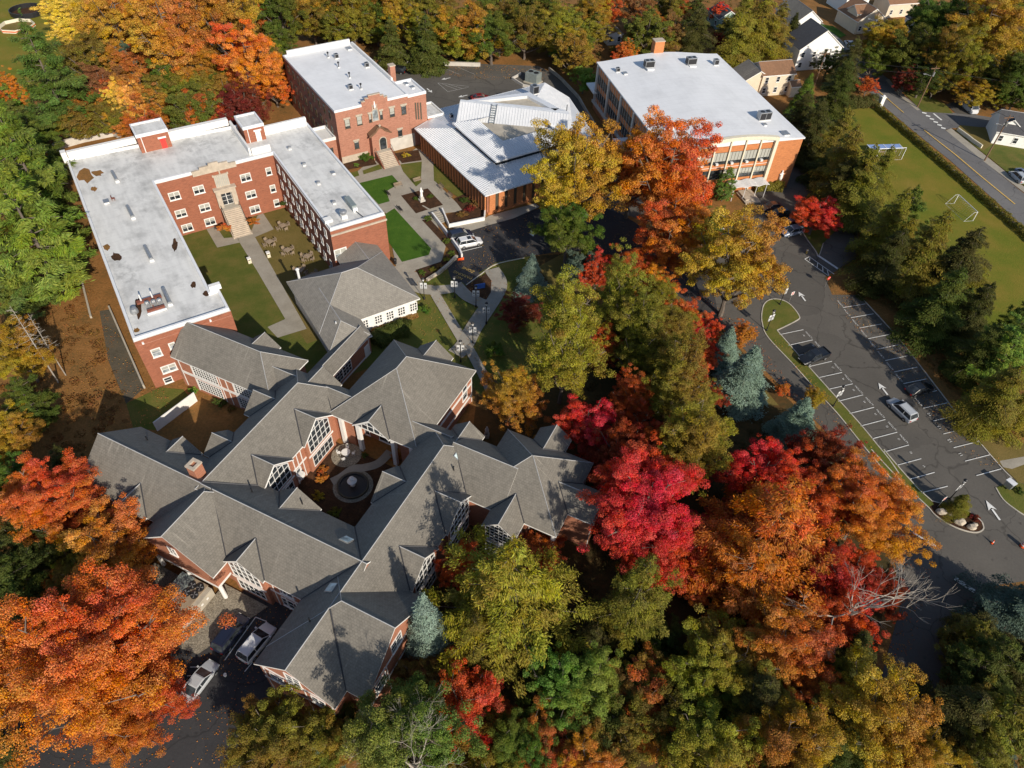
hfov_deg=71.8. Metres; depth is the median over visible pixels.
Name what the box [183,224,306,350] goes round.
lawn
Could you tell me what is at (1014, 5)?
understorey tree
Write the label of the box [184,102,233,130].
understorey tree
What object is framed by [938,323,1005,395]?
hemlock tree
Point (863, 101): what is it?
field hedge
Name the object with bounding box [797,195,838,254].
island lawn
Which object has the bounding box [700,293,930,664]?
fallen leaves
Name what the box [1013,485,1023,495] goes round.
bush
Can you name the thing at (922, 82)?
understorey tree
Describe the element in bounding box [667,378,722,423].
understorey tree
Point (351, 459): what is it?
patio
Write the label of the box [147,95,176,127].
understorey tree
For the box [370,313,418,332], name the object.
bed hedge
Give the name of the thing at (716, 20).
house
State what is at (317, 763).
understorey tree
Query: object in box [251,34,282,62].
understorey tree
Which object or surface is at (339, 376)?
window
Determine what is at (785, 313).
island lawn
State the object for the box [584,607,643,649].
understorey tree
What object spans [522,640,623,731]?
oak tree
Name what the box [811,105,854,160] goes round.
hemlock tree
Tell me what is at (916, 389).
parked car
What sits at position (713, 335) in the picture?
maple tree
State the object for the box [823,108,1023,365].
sports field
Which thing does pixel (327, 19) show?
understorey tree
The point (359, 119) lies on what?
window
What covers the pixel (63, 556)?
understorey tree
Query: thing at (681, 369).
tall tree
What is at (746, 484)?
understorey tree
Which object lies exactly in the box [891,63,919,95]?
maple tree
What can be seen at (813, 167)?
understorey tree
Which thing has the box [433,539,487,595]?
maple tree
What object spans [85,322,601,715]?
gabled complex
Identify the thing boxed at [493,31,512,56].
maple tree
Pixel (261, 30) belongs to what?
broadleaf tree
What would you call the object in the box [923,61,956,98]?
broadleaf tree
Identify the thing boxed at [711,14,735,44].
understorey tree
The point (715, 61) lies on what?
rooftop unit
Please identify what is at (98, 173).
leaf drift
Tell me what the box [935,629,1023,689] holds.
pine tree
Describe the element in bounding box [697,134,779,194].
window frame
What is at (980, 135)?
lawn
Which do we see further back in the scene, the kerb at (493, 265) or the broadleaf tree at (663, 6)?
the broadleaf tree at (663, 6)
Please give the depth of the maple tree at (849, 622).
79.02 m
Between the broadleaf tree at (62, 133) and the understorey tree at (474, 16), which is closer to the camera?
the broadleaf tree at (62, 133)
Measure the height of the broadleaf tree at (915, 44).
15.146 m
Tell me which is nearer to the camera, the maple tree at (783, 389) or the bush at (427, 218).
the maple tree at (783, 389)
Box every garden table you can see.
[265,239,273,245]
[283,247,291,252]
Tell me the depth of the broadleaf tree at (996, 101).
178.24 m
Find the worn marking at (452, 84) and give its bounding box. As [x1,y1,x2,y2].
[422,69,472,91]
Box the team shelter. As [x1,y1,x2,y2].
[867,144,903,151]
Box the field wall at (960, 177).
[884,112,1023,233]
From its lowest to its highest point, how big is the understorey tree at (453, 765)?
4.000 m
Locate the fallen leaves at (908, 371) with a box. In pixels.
[837,296,998,467]
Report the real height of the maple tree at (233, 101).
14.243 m
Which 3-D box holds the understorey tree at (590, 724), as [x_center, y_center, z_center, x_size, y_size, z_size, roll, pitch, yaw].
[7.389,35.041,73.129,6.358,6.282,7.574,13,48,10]
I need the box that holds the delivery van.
[960,98,979,113]
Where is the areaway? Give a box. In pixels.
[100,309,143,402]
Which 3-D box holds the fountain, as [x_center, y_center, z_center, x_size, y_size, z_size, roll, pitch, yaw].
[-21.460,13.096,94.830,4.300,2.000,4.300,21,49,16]
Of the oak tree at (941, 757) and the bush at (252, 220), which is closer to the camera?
the oak tree at (941, 757)
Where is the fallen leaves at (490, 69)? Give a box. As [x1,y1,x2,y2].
[449,66,551,79]
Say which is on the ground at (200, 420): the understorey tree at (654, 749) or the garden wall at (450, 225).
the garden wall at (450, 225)
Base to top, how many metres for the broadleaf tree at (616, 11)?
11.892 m
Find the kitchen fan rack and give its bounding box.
[130,291,166,314]
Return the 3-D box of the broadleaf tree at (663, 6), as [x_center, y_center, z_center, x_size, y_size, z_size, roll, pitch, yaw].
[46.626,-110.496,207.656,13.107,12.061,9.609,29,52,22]
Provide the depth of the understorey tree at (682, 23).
198.56 m
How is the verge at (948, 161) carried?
on the sports field
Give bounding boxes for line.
[879,91,1014,203]
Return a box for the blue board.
[475,283,484,290]
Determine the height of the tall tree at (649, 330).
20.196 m
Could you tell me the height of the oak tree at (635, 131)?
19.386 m
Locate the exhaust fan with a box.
[339,209,347,219]
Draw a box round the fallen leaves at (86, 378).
[1,286,168,458]
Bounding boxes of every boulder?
[935,508,946,514]
[953,518,966,525]
[966,524,976,529]
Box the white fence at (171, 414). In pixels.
[153,392,196,430]
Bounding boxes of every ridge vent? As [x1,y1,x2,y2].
[110,170,118,182]
[125,204,135,219]
[143,245,153,262]
[161,287,172,306]
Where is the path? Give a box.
[1000,457,1023,468]
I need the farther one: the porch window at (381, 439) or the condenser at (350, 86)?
the condenser at (350, 86)
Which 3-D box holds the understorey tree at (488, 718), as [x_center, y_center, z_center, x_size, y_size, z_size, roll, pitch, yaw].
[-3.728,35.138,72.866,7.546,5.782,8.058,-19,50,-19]
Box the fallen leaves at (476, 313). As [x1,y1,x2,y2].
[414,251,540,389]
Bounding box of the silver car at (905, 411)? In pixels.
[886,398,918,422]
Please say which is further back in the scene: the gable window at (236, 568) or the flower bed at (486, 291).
the flower bed at (486, 291)
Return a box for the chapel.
[414,83,601,214]
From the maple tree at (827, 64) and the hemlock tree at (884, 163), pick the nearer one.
the hemlock tree at (884, 163)
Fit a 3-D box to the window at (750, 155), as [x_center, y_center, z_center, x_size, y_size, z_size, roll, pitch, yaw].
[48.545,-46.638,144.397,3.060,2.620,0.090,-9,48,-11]
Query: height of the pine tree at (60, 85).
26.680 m
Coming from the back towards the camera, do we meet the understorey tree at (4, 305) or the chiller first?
the chiller
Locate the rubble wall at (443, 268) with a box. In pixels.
[426,255,457,281]
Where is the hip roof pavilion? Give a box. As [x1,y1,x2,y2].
[287,241,419,351]
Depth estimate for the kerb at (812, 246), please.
137.47 m
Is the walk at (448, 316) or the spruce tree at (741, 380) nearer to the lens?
the spruce tree at (741, 380)
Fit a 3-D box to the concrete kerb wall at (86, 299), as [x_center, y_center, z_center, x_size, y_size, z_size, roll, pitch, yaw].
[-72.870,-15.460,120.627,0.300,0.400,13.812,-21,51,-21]
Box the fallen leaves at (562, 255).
[470,213,706,300]
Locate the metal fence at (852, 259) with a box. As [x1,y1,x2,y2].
[815,166,859,268]
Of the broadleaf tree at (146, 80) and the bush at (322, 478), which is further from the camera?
the broadleaf tree at (146, 80)
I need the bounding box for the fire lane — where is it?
[448,264,479,285]
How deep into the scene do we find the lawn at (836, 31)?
214.90 m
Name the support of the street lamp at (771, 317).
on the island lawn at (785, 313)
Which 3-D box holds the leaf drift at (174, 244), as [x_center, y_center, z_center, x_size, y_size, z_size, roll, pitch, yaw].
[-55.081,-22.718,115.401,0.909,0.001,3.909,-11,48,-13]
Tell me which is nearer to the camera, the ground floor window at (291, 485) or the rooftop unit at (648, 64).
the ground floor window at (291, 485)
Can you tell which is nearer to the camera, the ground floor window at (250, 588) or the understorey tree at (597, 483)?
the ground floor window at (250, 588)
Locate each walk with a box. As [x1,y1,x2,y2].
[207,226,239,246]
[237,234,305,336]
[251,213,272,236]
[330,450,391,484]
[333,472,372,502]
[395,263,453,293]
[397,267,421,284]
[429,289,461,340]
[449,267,506,357]
[450,282,482,306]
[463,342,494,396]
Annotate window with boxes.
[150,347,163,358]
[160,362,178,374]
[163,376,173,384]
[166,546,178,557]
[167,191,181,201]
[168,342,174,350]
[174,208,187,218]
[181,223,193,232]
[191,366,218,384]
[192,184,205,195]
[196,379,224,399]
[198,202,211,212]
[204,217,216,226]
[228,562,262,588]
[233,384,251,398]
[237,578,267,600]
[238,397,248,408]
[240,172,251,182]
[245,189,256,199]
[249,204,260,214]
[265,167,272,175]
[266,463,291,490]
[269,184,276,192]
[269,672,285,686]
[273,199,279,207]
[279,589,294,600]
[281,596,296,609]
[283,672,302,689]
[285,480,294,488]
[295,466,304,482]
[307,417,330,453]
[310,694,326,707]
[312,435,333,466]
[334,247,346,260]
[334,368,343,381]
[342,359,351,376]
[344,119,350,129]
[354,141,359,149]
[355,422,384,437]
[356,116,362,125]
[362,319,368,327]
[372,109,378,121]
[374,314,382,324]
[374,671,387,695]
[379,436,397,447]
[385,310,393,320]
[389,108,394,117]
[390,630,403,656]
[397,306,405,316]
[398,129,402,137]
[401,105,406,114]
[409,301,417,311]
[415,553,434,593]
[419,569,435,594]
[450,498,468,539]
[451,515,468,547]
[462,385,467,402]
[485,525,511,544]
[485,540,499,555]
[596,89,604,107]
[598,75,606,93]
[607,104,616,123]
[609,90,618,109]
[619,120,628,136]
[620,106,631,126]
[700,154,712,165]
[708,170,722,179]
[712,152,727,164]
[725,168,737,176]
[727,151,742,163]
[738,167,752,176]
[742,149,757,161]
[752,165,765,175]
[757,148,771,160]
[997,135,1003,141]
[1011,138,1018,144]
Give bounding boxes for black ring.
[8,3,43,18]
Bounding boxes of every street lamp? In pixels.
[420,277,426,299]
[451,276,457,297]
[457,340,463,361]
[469,322,475,343]
[472,285,479,306]
[483,302,489,323]
[765,309,775,330]
[832,385,845,406]
[948,478,967,499]
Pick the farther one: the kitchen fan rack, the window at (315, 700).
the kitchen fan rack
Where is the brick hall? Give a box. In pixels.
[283,39,426,168]
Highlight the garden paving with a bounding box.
[354,148,461,270]
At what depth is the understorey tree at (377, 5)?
187.70 m
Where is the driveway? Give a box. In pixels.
[946,100,975,114]
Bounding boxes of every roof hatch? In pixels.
[103,198,109,204]
[781,130,789,135]
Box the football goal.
[949,195,977,220]
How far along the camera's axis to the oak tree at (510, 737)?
68.60 m
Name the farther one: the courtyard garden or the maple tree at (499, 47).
the maple tree at (499, 47)
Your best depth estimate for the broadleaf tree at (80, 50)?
163.48 m
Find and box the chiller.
[523,69,542,83]
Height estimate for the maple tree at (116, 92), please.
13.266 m
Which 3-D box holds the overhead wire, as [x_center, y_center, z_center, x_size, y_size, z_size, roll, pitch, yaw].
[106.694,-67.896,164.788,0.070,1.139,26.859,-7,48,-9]
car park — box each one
[387,64,650,221]
[714,164,1023,763]
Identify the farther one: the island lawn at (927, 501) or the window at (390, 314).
the window at (390, 314)
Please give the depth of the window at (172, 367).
105.67 m
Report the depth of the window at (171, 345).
103.36 m
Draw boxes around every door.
[160,138,167,148]
[221,192,233,204]
[255,131,261,140]
[364,344,369,357]
[379,137,387,149]
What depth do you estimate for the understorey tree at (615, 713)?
71.72 m
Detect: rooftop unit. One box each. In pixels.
[643,58,654,70]
[685,56,697,66]
[712,58,719,65]
[756,110,767,120]
[765,109,772,120]
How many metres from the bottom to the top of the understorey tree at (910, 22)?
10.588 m
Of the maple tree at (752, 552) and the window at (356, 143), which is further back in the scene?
the window at (356, 143)
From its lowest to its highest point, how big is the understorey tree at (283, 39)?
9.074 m
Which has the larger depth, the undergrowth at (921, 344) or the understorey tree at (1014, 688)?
the undergrowth at (921, 344)
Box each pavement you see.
[451,204,538,229]
[821,22,849,49]
[886,79,919,109]
[946,128,1023,191]
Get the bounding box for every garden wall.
[431,212,462,257]
[441,208,485,227]
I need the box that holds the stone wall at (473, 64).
[380,60,479,66]
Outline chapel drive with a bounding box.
[447,202,718,322]
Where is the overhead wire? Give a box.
[936,69,1006,116]
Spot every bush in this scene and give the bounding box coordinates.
[187,386,198,393]
[211,398,227,407]
[216,223,230,231]
[226,405,235,411]
[248,218,259,224]
[311,489,324,501]
[314,473,328,482]
[316,465,328,474]
[326,506,341,516]
[358,152,374,161]
[418,304,430,314]
[423,215,431,221]
[442,238,450,243]
[456,211,468,217]
[459,197,470,202]
[464,205,475,211]
[469,199,477,207]
[484,340,505,358]
[968,513,980,522]
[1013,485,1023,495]
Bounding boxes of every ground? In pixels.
[0,0,1023,767]
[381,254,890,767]
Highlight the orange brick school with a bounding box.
[586,38,805,204]
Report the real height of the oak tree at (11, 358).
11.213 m
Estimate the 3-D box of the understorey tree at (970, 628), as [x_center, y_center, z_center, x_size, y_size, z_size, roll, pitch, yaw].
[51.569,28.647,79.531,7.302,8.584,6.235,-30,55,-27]
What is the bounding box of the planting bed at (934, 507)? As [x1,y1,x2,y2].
[929,501,982,531]
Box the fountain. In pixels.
[337,472,368,498]
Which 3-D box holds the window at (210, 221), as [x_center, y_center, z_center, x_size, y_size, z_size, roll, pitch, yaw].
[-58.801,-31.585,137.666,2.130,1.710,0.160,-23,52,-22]
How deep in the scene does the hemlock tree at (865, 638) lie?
77.77 m
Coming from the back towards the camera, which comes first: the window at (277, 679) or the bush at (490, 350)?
the bush at (490, 350)
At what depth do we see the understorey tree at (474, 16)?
181.53 m
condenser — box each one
[347,83,353,90]
[364,61,369,67]
[530,83,538,94]
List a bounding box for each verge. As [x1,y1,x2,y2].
[874,103,1016,228]
[903,90,951,112]
[977,429,1023,483]
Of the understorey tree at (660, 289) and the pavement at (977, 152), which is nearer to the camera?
the understorey tree at (660, 289)
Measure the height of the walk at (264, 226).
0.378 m
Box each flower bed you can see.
[343,158,375,168]
[396,150,421,162]
[401,188,442,212]
[416,250,457,280]
[422,219,456,250]
[447,193,483,222]
[465,274,490,298]
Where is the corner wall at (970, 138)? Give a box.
[957,128,982,147]
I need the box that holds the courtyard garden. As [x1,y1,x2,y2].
[298,442,392,525]
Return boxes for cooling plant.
[168,572,214,631]
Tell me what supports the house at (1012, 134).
on the ground at (200, 420)
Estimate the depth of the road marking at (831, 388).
109.81 m
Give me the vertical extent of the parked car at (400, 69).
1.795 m
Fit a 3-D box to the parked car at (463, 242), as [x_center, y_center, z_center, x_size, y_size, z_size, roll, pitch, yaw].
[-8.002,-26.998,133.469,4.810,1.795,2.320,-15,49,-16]
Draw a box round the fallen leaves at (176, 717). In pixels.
[10,607,291,767]
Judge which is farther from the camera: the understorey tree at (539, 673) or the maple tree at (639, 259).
the maple tree at (639, 259)
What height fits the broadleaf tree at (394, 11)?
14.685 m
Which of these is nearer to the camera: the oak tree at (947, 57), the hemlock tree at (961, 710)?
the hemlock tree at (961, 710)
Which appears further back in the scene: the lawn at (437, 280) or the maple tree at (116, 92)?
the maple tree at (116, 92)
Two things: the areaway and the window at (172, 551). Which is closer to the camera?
the window at (172, 551)
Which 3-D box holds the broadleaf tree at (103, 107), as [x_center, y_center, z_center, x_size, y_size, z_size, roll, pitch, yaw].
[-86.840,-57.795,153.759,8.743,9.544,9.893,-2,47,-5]
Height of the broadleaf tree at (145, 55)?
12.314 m
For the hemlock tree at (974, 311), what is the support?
on the ground at (200, 420)
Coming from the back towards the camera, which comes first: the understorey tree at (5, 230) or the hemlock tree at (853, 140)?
the hemlock tree at (853, 140)
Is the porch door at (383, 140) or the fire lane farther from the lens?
the porch door at (383, 140)
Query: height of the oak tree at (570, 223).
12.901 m
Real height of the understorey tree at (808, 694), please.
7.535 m
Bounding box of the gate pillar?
[879,95,886,105]
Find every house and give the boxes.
[604,24,623,44]
[707,2,734,29]
[733,59,801,96]
[773,0,822,29]
[782,18,843,70]
[826,0,868,9]
[835,0,886,33]
[873,0,918,17]
[905,15,914,32]
[986,109,1023,148]
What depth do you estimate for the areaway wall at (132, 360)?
111.18 m
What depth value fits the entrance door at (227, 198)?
136.54 m
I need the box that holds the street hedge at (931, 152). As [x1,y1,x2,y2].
[875,103,1023,238]
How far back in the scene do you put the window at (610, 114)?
162.85 m
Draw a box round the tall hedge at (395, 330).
[370,318,412,348]
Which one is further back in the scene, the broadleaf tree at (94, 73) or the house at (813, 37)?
the house at (813, 37)
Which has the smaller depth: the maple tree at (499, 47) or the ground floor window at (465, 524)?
the ground floor window at (465, 524)
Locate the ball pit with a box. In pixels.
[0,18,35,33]
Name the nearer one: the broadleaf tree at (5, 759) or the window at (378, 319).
the broadleaf tree at (5, 759)
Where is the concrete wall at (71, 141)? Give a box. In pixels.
[52,130,120,150]
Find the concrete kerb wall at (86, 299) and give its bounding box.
[82,282,91,317]
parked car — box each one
[182,659,219,702]
[210,613,249,654]
[235,622,276,664]
[387,65,406,74]
[447,228,472,240]
[456,235,482,248]
[470,93,488,99]
[761,201,783,211]
[766,207,789,219]
[776,218,796,229]
[781,223,804,237]
[798,346,831,365]
[844,40,853,47]
[904,381,934,396]
[1008,171,1023,183]
[1014,168,1023,171]
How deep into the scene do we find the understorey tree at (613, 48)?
192.71 m
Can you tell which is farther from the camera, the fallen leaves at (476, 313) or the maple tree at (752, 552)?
the fallen leaves at (476, 313)
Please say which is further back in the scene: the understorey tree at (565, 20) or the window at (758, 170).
the understorey tree at (565, 20)
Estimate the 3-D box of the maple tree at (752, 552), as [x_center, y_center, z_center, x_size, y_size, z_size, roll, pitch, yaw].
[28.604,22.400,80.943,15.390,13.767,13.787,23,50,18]
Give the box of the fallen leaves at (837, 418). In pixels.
[775,340,948,520]
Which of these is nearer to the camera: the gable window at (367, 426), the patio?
the gable window at (367, 426)
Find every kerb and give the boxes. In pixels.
[466,257,523,284]
[761,298,891,478]
[777,330,898,472]
[803,233,823,255]
[858,294,1011,477]
[871,449,983,532]
[883,449,981,521]
[995,487,1023,514]
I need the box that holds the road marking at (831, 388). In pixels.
[187,112,999,675]
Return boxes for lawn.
[0,0,80,113]
[126,387,187,429]
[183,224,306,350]
[246,208,328,343]
[286,332,386,373]
[351,171,358,176]
[359,175,399,203]
[363,165,381,173]
[385,208,430,261]
[396,256,548,394]
[400,162,421,185]
[427,275,453,285]
[433,161,464,196]
[539,251,777,404]
[762,299,893,477]
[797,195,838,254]
[821,24,845,37]
[872,449,933,506]
[955,125,992,150]
[962,129,1023,184]
[997,481,1023,513]
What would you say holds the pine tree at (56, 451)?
on the ground at (200, 420)
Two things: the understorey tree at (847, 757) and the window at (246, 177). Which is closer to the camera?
the understorey tree at (847, 757)
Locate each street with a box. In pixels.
[783,0,1023,225]
[920,109,990,129]
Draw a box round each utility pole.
[814,51,829,86]
[917,66,939,106]
[984,115,1013,160]
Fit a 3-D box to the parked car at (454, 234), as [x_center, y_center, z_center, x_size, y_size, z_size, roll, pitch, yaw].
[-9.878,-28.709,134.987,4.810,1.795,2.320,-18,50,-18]
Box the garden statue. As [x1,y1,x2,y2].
[418,188,424,202]
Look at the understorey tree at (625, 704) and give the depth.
73.46 m
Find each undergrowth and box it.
[0,275,127,550]
[358,0,601,74]
[401,253,876,767]
[615,0,782,53]
[821,132,987,433]
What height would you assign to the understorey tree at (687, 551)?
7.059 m
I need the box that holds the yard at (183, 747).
[0,590,299,767]
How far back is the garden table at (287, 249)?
132.24 m
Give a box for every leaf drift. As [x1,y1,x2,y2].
[77,168,93,182]
[91,170,103,175]
[103,244,109,250]
[111,252,121,260]
[135,298,141,318]
[172,238,177,251]
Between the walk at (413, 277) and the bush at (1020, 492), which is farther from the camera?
the walk at (413, 277)
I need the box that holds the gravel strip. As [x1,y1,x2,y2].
[175,584,267,653]
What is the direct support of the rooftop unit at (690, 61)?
on the orange brick school
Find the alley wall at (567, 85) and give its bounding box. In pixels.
[548,67,604,139]
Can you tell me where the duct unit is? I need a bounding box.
[344,196,362,216]
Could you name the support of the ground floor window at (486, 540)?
in the gabled complex
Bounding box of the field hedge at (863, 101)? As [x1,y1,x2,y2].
[833,93,879,108]
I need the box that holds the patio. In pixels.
[331,443,361,466]
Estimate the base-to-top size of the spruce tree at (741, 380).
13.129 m
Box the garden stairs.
[430,210,445,222]
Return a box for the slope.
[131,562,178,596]
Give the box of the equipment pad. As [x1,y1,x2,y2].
[511,72,529,86]
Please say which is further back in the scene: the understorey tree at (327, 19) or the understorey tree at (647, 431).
the understorey tree at (327, 19)
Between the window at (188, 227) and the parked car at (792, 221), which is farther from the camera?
the parked car at (792, 221)
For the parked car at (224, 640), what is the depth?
79.72 m
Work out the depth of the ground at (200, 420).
114.96 m
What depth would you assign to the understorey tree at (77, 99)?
155.90 m
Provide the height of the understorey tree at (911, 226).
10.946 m
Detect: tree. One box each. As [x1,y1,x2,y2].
[0,65,30,106]
[0,78,30,109]
[0,99,28,124]
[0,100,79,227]
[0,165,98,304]
[0,217,42,254]
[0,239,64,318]
[0,270,42,321]
[0,314,56,382]
[0,373,61,433]
[0,398,46,463]
[0,447,114,547]
[0,450,26,490]
[0,462,36,503]
[0,505,75,573]
[0,551,54,632]
[0,557,236,767]
[0,621,68,727]
[0,727,31,767]
[2,131,53,171]
[5,308,58,382]
[6,112,52,136]
[7,7,102,132]
[15,112,65,163]
[17,140,69,197]
[28,314,65,375]
[29,0,98,44]
[32,527,78,569]
[35,193,81,236]
[37,569,73,604]
[44,529,118,568]
[45,544,100,597]
[45,650,201,767]
[48,443,84,475]
[49,112,91,137]
[51,29,111,80]
[51,90,96,119]
[52,492,159,589]
[53,97,107,138]
[54,518,85,554]
[59,551,70,563]
[69,0,154,51]
[75,61,130,99]
[86,95,125,135]
[86,101,115,132]
[87,78,129,102]
[91,38,155,83]
[96,67,168,117]
[99,76,149,120]
[108,113,139,134]
[110,110,166,144]
[113,40,146,86]
[122,0,213,86]
[122,43,163,73]
[138,72,185,118]
[144,58,185,92]
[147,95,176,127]
[161,40,229,82]
[161,79,222,128]
[165,67,228,99]
[175,0,264,63]
[181,88,226,128]
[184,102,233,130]
[194,47,224,69]
[201,68,246,105]
[206,19,283,103]
[206,67,234,91]
[212,71,273,125]
[215,682,327,767]
[225,0,266,32]
[226,690,291,767]
[248,0,271,33]
[251,0,309,34]
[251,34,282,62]
[254,67,294,106]
[262,26,300,54]
[267,40,286,55]
[269,46,297,80]
[283,704,345,767]
[285,717,345,767]
[286,0,331,36]
[288,0,325,44]
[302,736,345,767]
[312,713,358,767]
[313,0,373,41]
[327,0,380,41]
[330,0,375,43]
[332,700,365,762]
[338,670,489,767]
[345,688,467,767]
[359,0,386,43]
[359,0,399,33]
[359,18,389,46]
[371,0,427,40]
[373,14,410,73]
[388,660,453,702]
[390,651,463,702]
[399,0,458,27]
[399,641,466,681]
[401,4,454,52]
[404,591,454,661]
[406,12,450,77]
[420,524,592,717]
[427,646,505,756]
[432,6,484,60]
[433,0,501,59]
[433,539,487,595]
[433,581,521,682]
[437,745,483,767]
[445,682,506,767]
[453,736,523,767]
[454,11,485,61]
[458,9,527,64]
[460,0,509,22]
[475,0,516,32]
[477,692,517,741]
[479,359,552,437]
[480,706,562,767]
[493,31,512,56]
[494,290,543,332]
[496,695,581,767]
[505,1,551,59]
[510,0,556,16]
[511,253,549,302]
[512,527,567,579]
[515,663,592,736]
[520,111,630,221]
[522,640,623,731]
[523,264,615,403]
[526,4,581,56]
[527,0,561,19]
[527,198,604,263]
[529,599,576,654]
[534,0,590,53]
[535,10,584,56]
[536,20,591,53]
[547,28,595,80]
[548,30,595,61]
[551,393,616,455]
[553,612,622,674]
[553,715,627,767]
[554,700,610,761]
[555,8,597,34]
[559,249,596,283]
[563,0,601,31]
[565,0,614,33]
[567,65,595,93]
[568,705,619,750]
[570,14,621,44]
[570,660,648,748]
[575,417,654,479]
[575,430,710,559]
[575,443,605,482]
[577,245,611,289]
[583,551,684,665]
[584,314,622,373]
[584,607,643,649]
[586,237,655,358]
[586,710,649,767]
[589,444,636,500]
[591,475,632,511]
[592,596,636,645]
[598,0,628,22]
[605,243,651,294]
[605,495,707,600]
[606,124,670,218]
[606,286,672,383]
[608,362,654,424]
[608,650,663,710]
[609,24,644,57]
[610,37,639,58]
[611,104,723,233]
[612,0,624,11]
[612,674,666,718]
[619,640,676,731]
[621,0,658,22]
[621,5,675,53]
[624,261,687,302]
[625,309,674,346]
[626,661,702,744]
[627,700,675,767]
[630,191,721,277]
[631,7,662,30]
[632,418,690,466]
[633,331,682,387]
[637,361,672,420]
[642,327,711,420]
[642,682,767,767]
[644,271,677,309]
[645,26,682,51]
[648,613,687,657]
[653,0,691,20]
[654,654,694,709]
[656,394,737,497]
[659,296,720,336]
[659,389,687,422]
[661,8,691,50]
[661,300,700,343]
[661,616,757,720]
[664,0,681,21]
[665,306,693,345]
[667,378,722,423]
[667,539,697,567]
[669,536,742,613]
[670,18,694,29]
[675,3,717,53]
[675,202,791,316]
[676,508,729,550]
[679,0,691,15]
[685,0,707,29]
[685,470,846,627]
[689,339,729,368]
[690,354,713,385]
[691,457,720,492]
[692,313,725,351]
[693,490,744,519]
[693,602,765,676]
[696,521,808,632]
[698,205,727,240]
[700,676,758,725]
[703,380,731,406]
[704,326,741,376]
[707,1,730,17]
[709,0,758,66]
[709,31,726,49]
[709,345,774,421]
[710,434,817,504]
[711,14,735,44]
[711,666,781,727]
[714,166,737,201]
[722,479,779,537]
[723,722,792,767]
[724,658,796,726]
[731,0,781,67]
[732,692,847,767]
[733,591,845,690]
[734,318,757,347]
[741,588,782,626]
[745,0,762,16]
[753,1,796,62]
[761,396,816,451]
[766,449,859,542]
[771,554,807,607]
[774,381,790,395]
[776,625,854,689]
[779,12,800,54]
[780,672,865,732]
[781,89,819,163]
[782,73,814,122]
[783,557,957,657]
[784,423,874,487]
[785,733,826,765]
[786,532,859,613]
[789,195,843,238]
[793,95,834,172]
[795,131,852,191]
[799,694,864,767]
[801,385,827,408]
[801,563,889,651]
[805,124,864,202]
[807,446,942,567]
[809,46,843,77]
[809,157,852,214]
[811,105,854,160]
[814,56,860,130]
[817,142,881,237]
[818,638,944,767]
[819,35,862,96]
[827,543,886,597]
[828,629,876,678]
[833,155,884,232]
[837,227,910,308]
[838,747,887,767]
[843,187,913,272]
[855,76,880,95]
[858,40,895,76]
[859,566,909,623]
[860,15,907,57]
[860,18,914,56]
[867,144,897,203]
[869,184,929,246]
[875,209,956,316]
[881,218,923,260]
[883,265,970,359]
[884,22,940,71]
[886,725,976,767]
[891,57,957,97]
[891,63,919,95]
[892,671,993,767]
[897,226,992,318]
[903,0,933,32]
[903,0,983,57]
[906,15,950,31]
[913,709,1012,767]
[915,259,950,297]
[916,17,993,94]
[917,727,944,763]
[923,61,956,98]
[932,281,996,352]
[933,673,1023,767]
[934,610,995,670]
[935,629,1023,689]
[937,616,996,644]
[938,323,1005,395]
[938,363,1023,449]
[940,0,1023,60]
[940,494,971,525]
[942,666,1010,736]
[948,288,974,313]
[948,610,1023,674]
[949,48,997,96]
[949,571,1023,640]
[950,77,1002,108]
[953,63,1003,99]
[962,389,1023,447]
[965,265,994,311]
[966,311,1023,388]
[974,0,1023,18]
[982,739,1017,767]
[983,602,1023,636]
[986,51,1023,109]
[988,301,1023,348]
[989,87,1012,109]
[992,28,1023,70]
[995,84,1023,110]
[996,640,1023,680]
[998,686,1022,738]
[1005,670,1023,691]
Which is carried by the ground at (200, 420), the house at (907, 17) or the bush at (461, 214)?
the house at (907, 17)
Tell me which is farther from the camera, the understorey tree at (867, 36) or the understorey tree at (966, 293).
the understorey tree at (867, 36)
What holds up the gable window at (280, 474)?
in the gabled complex
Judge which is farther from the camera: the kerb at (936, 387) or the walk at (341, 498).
the kerb at (936, 387)
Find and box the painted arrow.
[986,501,1000,519]
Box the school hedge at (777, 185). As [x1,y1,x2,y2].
[753,180,784,192]
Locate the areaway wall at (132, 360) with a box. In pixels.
[108,306,144,388]
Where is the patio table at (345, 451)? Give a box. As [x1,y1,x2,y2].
[341,448,349,456]

